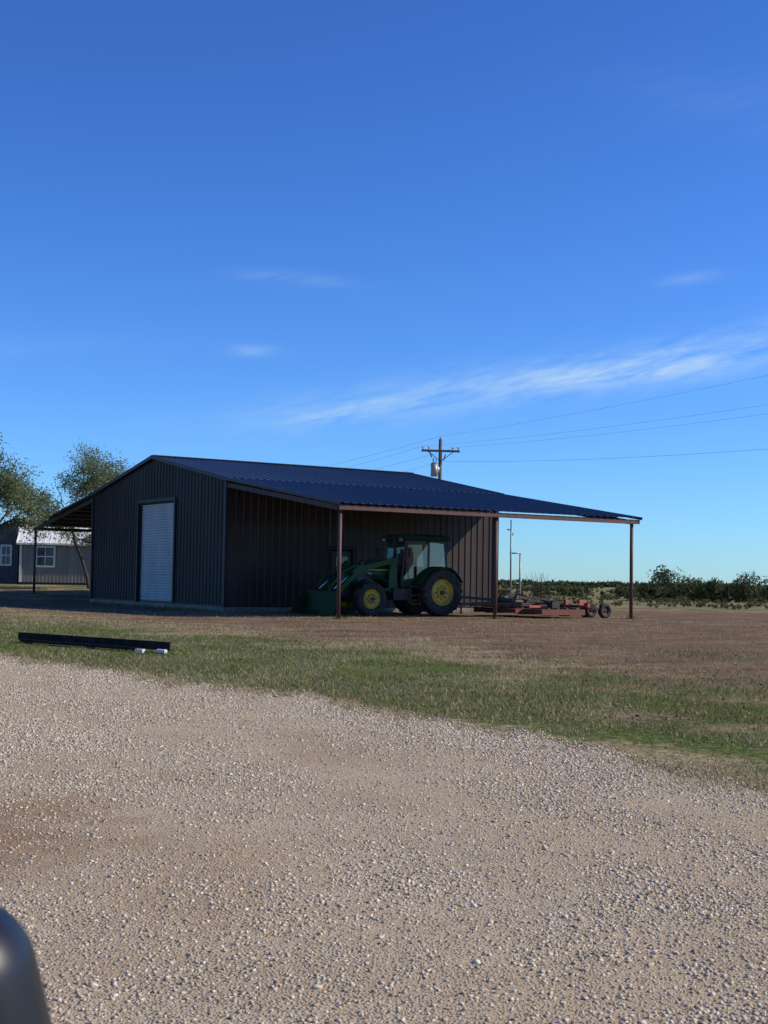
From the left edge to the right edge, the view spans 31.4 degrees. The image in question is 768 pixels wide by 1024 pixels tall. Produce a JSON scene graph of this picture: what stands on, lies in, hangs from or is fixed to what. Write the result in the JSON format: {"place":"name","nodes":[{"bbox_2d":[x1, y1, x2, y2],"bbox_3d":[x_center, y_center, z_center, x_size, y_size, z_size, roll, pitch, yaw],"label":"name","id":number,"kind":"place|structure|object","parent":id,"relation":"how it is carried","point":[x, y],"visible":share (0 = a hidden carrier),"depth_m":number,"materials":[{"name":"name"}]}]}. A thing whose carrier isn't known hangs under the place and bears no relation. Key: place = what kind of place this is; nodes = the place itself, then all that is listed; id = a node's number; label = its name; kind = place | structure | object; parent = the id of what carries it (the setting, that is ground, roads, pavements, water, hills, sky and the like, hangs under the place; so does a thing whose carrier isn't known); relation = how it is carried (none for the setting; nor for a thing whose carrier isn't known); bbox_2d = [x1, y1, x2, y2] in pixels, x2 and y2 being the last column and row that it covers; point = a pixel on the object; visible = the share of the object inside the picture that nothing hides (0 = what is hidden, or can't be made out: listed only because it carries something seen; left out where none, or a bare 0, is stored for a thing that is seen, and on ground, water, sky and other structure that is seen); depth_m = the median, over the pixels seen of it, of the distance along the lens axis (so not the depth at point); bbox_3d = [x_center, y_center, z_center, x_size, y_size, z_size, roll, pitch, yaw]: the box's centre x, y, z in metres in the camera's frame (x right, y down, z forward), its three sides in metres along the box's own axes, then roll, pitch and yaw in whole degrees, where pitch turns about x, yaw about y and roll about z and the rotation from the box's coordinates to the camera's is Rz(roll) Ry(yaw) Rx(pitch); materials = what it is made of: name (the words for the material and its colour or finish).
{"place":"outdoors","nodes":[
{"label":"outdoors","id":0,"kind":"place"},
{"bbox_2d":[0,907,51,1023],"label":"vehicle side mirror","id":1,"kind":"object","parent":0,"point":[23,999],"visible":1,"depth_m":0.83,"materials":[{"name":"black plastic"}]},
{"bbox_2d":[0,654,767,1023],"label":"gravel road","id":2,"kind":"structure","parent":0,"point":[166,827],"depth_m":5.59,"materials":[{"name":"beige gravel"}]},
{"bbox_2d":[0,583,767,795],"bbox_3d":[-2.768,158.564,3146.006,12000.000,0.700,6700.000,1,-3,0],"label":"ground","id":3,"kind":"structure","parent":0,"point":[69,598],"depth_m":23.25,"materials":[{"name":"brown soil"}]},
{"bbox_2d":[0,522,20,583],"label":"storage shed","id":4,"kind":"structure","parent":3,"relation":"on","point":[9,558],"depth_m":77.72,"materials":[{"name":"grey"}]},
{"bbox_2d":[0,545,11,565],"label":"window frames","id":5,"kind":"structure","parent":4,"relation":"in","point":[1,555],"depth_m":77.65,"materials":[{"name":"white paint"}]},
{"bbox_2d":[2,546,9,563],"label":"window panes","id":6,"kind":"structure","parent":4,"relation":"in","point":[4,558],"depth_m":77.69,"materials":[{"name":"grey"}]},
{"bbox_2d":[0,432,62,548],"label":"mesquite tree","id":7,"kind":"object","parent":3,"relation":"on","point":[10,488],"visible":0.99,"depth_m":63.77,"materials":[{"name":"green plant"}]},
{"bbox_2d":[16,524,90,584],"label":"storage shed","id":8,"kind":"structure","parent":3,"relation":"on","point":[56,564],"depth_m":76.71,"materials":[{"name":"grey metal"}]},
{"bbox_2d":[37,547,53,565],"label":"window panes","id":9,"kind":"structure","parent":8,"relation":"in","point":[40,551],"depth_m":76.62,"materials":[{"name":"grey"}]},
{"bbox_2d":[16,440,147,588],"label":"mesquite tree","id":10,"kind":"object","parent":3,"relation":"on","point":[92,481],"visible":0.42,"depth_m":72.80,"materials":[{"name":"green plant"}]},
{"bbox_2d":[63,438,119,504],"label":"mesquite tree","id":11,"kind":"object","parent":3,"relation":"on","point":[105,482],"visible":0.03,"depth_m":90.99,"materials":[{"name":"green plant"}]},
{"bbox_2d":[18,632,172,653],"bbox_3d":[-4.941,2.201,23.020,4.242,0.187,0.467,-2,-4,43],"label":"steel channel","id":12,"kind":"object","parent":3,"relation":"on","point":[140,646],"visible":0.92,"depth_m":22.82,"materials":[{"name":"black metal"}]},
{"bbox_2d":[32,591,641,618],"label":"weeds","id":13,"kind":"object","parent":3,"relation":"on","point":[181,608],"visible":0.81,"depth_m":51.60,"materials":[{"name":"green plant"}]},
{"bbox_2d":[33,455,642,618],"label":"metal barn","id":14,"kind":"structure","parent":3,"relation":"on","point":[210,534],"depth_m":51.96,"materials":[{"name":"metal"}]},
{"bbox_2d":[140,502,173,600],"bbox_3d":[-9.009,1.651,54.498,0.050,3.967,3.560,3,-3,-32],"label":"rollup door","id":15,"kind":"structure","parent":14,"relation":"in","point":[157,521],"depth_m":54.60,"materials":[{"name":"white metal"}]},
{"bbox_2d":[332,551,351,577],"bbox_3d":[-1.634,2.537,51.666,0.920,2.110,0.050,3,-3,-32],"label":"walk door","id":16,"kind":"structure","parent":14,"relation":"in","point":[348,554],"depth_m":51.69,"materials":[{"name":"black paint"}]},
{"bbox_2d":[336,556,347,569],"bbox_3d":[-1.607,2.061,51.660,0.500,0.750,0.030,3,-3,-32],"label":"window","id":17,"kind":"structure","parent":14,"relation":"in","point":[343,559],"depth_m":51.68,"materials":[{"name":"grey"}]},
{"bbox_2d":[289,534,462,615],"bbox_3d":[-0.150,2.192,47.716,6.054,2.885,2.210,3,-3,-32],"label":"farm tractor","id":18,"kind":"object","parent":3,"relation":"on","point":[370,587],"visible":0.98,"depth_m":47.50,"materials":[{"name":"metal"}]},
{"bbox_2d":[0,607,767,748],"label":"dirt clods","id":19,"kind":"object","parent":3,"relation":"on","point":[666,718],"visible":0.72,"depth_m":20.41,"materials":[{"name":"brown soil"}]},
{"bbox_2d":[422,436,459,479],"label":"utility pole","id":20,"kind":"object","parent":3,"relation":"on","point":[436,469],"visible":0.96,"depth_m":85.12,"materials":[{"name":"brown wood"}]},
{"bbox_2d":[329,375,766,470],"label":"power lines","id":21,"kind":"object","parent":20,"relation":"attached to","point":[560,438],"visible":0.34,"depth_m":72.56,"materials":[{"name":"black metal"}]},
{"bbox_2d":[507,520,521,599],"bbox_3d":[5.855,2.429,61.494,0.700,4.150,0.077,2,-3,-13],"label":"pipe stand","id":22,"kind":"object","parent":3,"relation":"on","point":[511,552],"visible":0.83,"depth_m":61.48,"materials":[{"name":"grey metal"}]},
{"bbox_2d":[509,573,556,598],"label":"bare shrub","id":23,"kind":"object","parent":3,"relation":"on","point":[538,592],"visible":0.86,"depth_m":107.82,"materials":[{"name":"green plant"}]},
{"bbox_2d":[457,593,611,617],"bbox_3d":[4.959,3.355,49.195,5.662,0.859,4.000,3,-3,-32],"label":"rotary mower","id":24,"kind":"object","parent":3,"relation":"on","point":[545,607],"visible":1,"depth_m":48.54,"materials":[{"name":"red paint"}]},
{"bbox_2d":[498,583,763,597],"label":"distant scrub","id":25,"kind":"object","parent":3,"relation":"on","point":[570,590],"visible":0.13,"depth_m":145.87,"materials":[{"name":"green plant"}]},
{"bbox_2d":[498,578,764,588],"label":"distant treeline","id":26,"kind":"object","parent":3,"relation":"on","point":[614,583],"visible":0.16,"depth_m":561.28,"materials":[{"name":"green plant"}]},
{"bbox_2d":[498,592,767,609],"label":"field weeds","id":27,"kind":"object","parent":3,"relation":"on","point":[660,601],"visible":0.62,"depth_m":90.12,"materials":[{"name":"green plant"}]},
{"bbox_2d":[615,564,767,602],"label":"brush thicket","id":28,"kind":"object","parent":3,"relation":"on","point":[712,592],"visible":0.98,"depth_m":104.06,"materials":[{"name":"green plant"}]},
{"bbox_2d":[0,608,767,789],"bbox_3d":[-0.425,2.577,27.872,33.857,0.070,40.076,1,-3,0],"label":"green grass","id":29,"kind":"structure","parent":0,"point":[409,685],"depth_m":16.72,"materials":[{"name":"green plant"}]},
{"bbox_2d":[0,0,767,586],"label":"sky","id":30,"kind":"structure","parent":0,"point":[326,233],"materials":[{"name":"blue"}]}
]}

